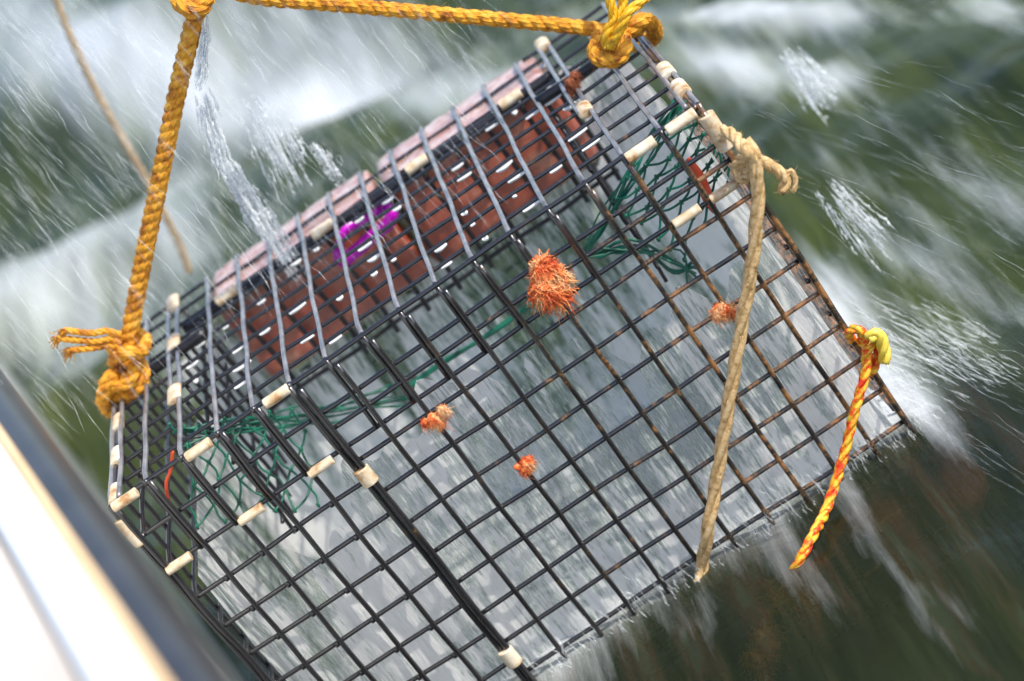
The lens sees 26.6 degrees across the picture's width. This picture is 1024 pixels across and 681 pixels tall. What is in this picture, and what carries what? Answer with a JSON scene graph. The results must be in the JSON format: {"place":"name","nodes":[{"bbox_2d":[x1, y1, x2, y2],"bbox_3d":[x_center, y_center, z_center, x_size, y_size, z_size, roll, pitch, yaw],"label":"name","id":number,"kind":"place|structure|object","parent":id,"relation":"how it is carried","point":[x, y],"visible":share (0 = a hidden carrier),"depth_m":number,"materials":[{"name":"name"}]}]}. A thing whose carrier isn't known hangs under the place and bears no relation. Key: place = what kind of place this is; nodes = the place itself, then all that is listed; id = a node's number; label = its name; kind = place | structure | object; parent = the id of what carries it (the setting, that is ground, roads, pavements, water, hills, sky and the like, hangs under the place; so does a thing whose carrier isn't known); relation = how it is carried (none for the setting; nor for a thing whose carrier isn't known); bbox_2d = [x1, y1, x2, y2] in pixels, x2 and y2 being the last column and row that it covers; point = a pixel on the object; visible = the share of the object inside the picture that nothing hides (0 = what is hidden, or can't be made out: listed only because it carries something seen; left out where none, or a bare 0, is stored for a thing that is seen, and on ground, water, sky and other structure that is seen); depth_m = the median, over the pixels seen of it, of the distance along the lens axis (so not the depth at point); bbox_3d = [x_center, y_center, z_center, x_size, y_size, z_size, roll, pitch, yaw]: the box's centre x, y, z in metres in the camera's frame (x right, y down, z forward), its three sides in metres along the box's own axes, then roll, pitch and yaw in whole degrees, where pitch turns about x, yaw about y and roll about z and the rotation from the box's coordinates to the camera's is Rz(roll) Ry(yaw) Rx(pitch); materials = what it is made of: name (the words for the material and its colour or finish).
{"place":"outdoors","nodes":[
{"label":"outdoors","id":0,"kind":"place"},
{"bbox_2d":[0,0,1023,680],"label":"water","id":1,"kind":"structure","parent":0,"point":[910,568],"depth_m":2.50,"materials":[{"name":"liquid"}]},
{"bbox_2d":[0,359,244,680],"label":"boat","id":2,"kind":"object","parent":1,"relation":"on","point":[89,591],"visible":0.98,"depth_m":1.24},
{"bbox_2d":[52,0,192,273],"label":"distant line","id":3,"kind":"object","parent":2,"relation":"hanging from","point":[113,122],"visible":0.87,"depth_m":2.50,"materials":[{"name":"beige fabric"}]},
{"bbox_2d":[107,0,916,680],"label":"lobster trap","id":4,"kind":"object","parent":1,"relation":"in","point":[693,116],"visible":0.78,"depth_m":1.92,"materials":[{"name":"black metal"}]},
{"bbox_2d":[213,171,427,378],"bbox_3d":[-0.193,-0.067,2.180,0.200,0.108,0.099,-34,23,5],"label":"brick","id":5,"kind":"object","parent":4,"relation":"in","point":[413,272],"visible":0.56,"depth_m":2.14,"materials":[{"name":"brown brick"}]},
{"bbox_2d":[48,0,663,419],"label":"bridle rope","id":6,"kind":"object","parent":4,"relation":"attached to","point":[128,350],"visible":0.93,"depth_m":1.97,"materials":[{"name":"yellow fabric"}]},
{"bbox_2d":[193,15,894,287],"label":"water streams","id":7,"kind":"object","parent":6,"relation":"attached to","point":[240,190],"visible":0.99,"depth_m":2.03,"materials":[{"name":"white liquid"}]},
{"bbox_2d":[601,0,649,50],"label":"looped rope","id":8,"kind":"object","parent":6,"relation":"attached to","point":[620,14],"visible":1,"depth_m":1.93,"materials":[{"name":"yellow fabric"}]},
{"bbox_2d":[186,63,601,389],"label":"water drips","id":9,"kind":"object","parent":4,"relation":"attached to","point":[504,167],"visible":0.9,"depth_m":1.98,"materials":[{"name":"white liquid"}]},
{"bbox_2d":[419,404,454,433],"bbox_3d":[-0.062,0.069,1.861,0.039,0.029,0.024,-34,23,5],"label":"weed tuft","id":10,"kind":"object","parent":4,"relation":"attached to","point":[436,420],"visible":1,"depth_m":1.86,"materials":[{"name":"orange plant"}]},
{"bbox_2d":[376,56,598,263],"bbox_3d":[-0.025,-0.180,2.161,0.199,0.108,0.099,-34,23,5],"label":"brick","id":11,"kind":"object","parent":4,"relation":"in","point":[491,218],"visible":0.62,"depth_m":2.12,"materials":[{"name":"brown brick"}]},
{"bbox_2d":[513,454,540,479],"bbox_3d":[0.014,0.112,1.890,0.023,0.024,0.020,-34,23,5],"label":"weed tuft","id":12,"kind":"object","parent":4,"relation":"attached to","point":[525,466],"visible":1,"depth_m":1.89,"materials":[{"name":"orange plant"}]},
{"bbox_2d":[526,248,581,324],"bbox_3d":[0.034,-0.043,1.829,0.039,0.068,0.055,-15,31,41],"label":"weed tuft","id":13,"kind":"object","parent":4,"relation":"attached to","point":[550,289],"visible":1,"depth_m":1.82,"materials":[{"name":"orange plant"}]},
{"bbox_2d":[252,219,885,680],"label":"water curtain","id":14,"kind":"object","parent":4,"relation":"in","point":[778,343],"visible":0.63,"depth_m":1.95,"materials":[{"name":"liquid"}]},
{"bbox_2d":[563,69,584,101],"bbox_3d":[0.058,-0.234,1.996,0.025,0.028,0.019,-34,23,5],"label":"weed tuft","id":15,"kind":"object","parent":4,"relation":"on","point":[573,81],"visible":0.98,"depth_m":1.99,"materials":[{"name":"orange plant"}]},
{"bbox_2d":[297,111,916,680],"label":"door panel","id":16,"kind":"structure","parent":4,"relation":"in","point":[820,291],"depth_m":1.89,"materials":[{"name":"metal"}]},
{"bbox_2d":[708,300,738,326],"bbox_3d":[0.184,-0.023,1.864,0.027,0.030,0.028,-13,32,43],"label":"weed tuft","id":17,"kind":"object","parent":4,"relation":"attached to","point":[721,312],"visible":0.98,"depth_m":1.86,"materials":[{"name":"orange plant"}]},
{"bbox_2d":[694,124,799,581],"bbox_3d":[0.187,0.044,1.885,0.314,0.416,0.042,-32,24,11],"label":"door rope","id":18,"kind":"object","parent":4,"relation":"attached to","point":[753,159],"depth_m":1.83,"materials":[{"name":"beige fabric"}]},
{"bbox_2d":[789,321,891,569],"bbox_3d":[0.273,0.119,1.891,0.233,0.191,0.061,-39,23,-6],"label":"orange twine","id":19,"kind":"object","parent":4,"relation":"attached to","point":[874,340],"visible":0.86,"depth_m":1.89,"materials":[{"name":"fabric"}]},
{"bbox_2d":[175,63,891,680],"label":"falling water","id":20,"kind":"structure","parent":0,"point":[599,321],"depth_m":2.22,"materials":[{"name":"grey liquid"}]}
]}

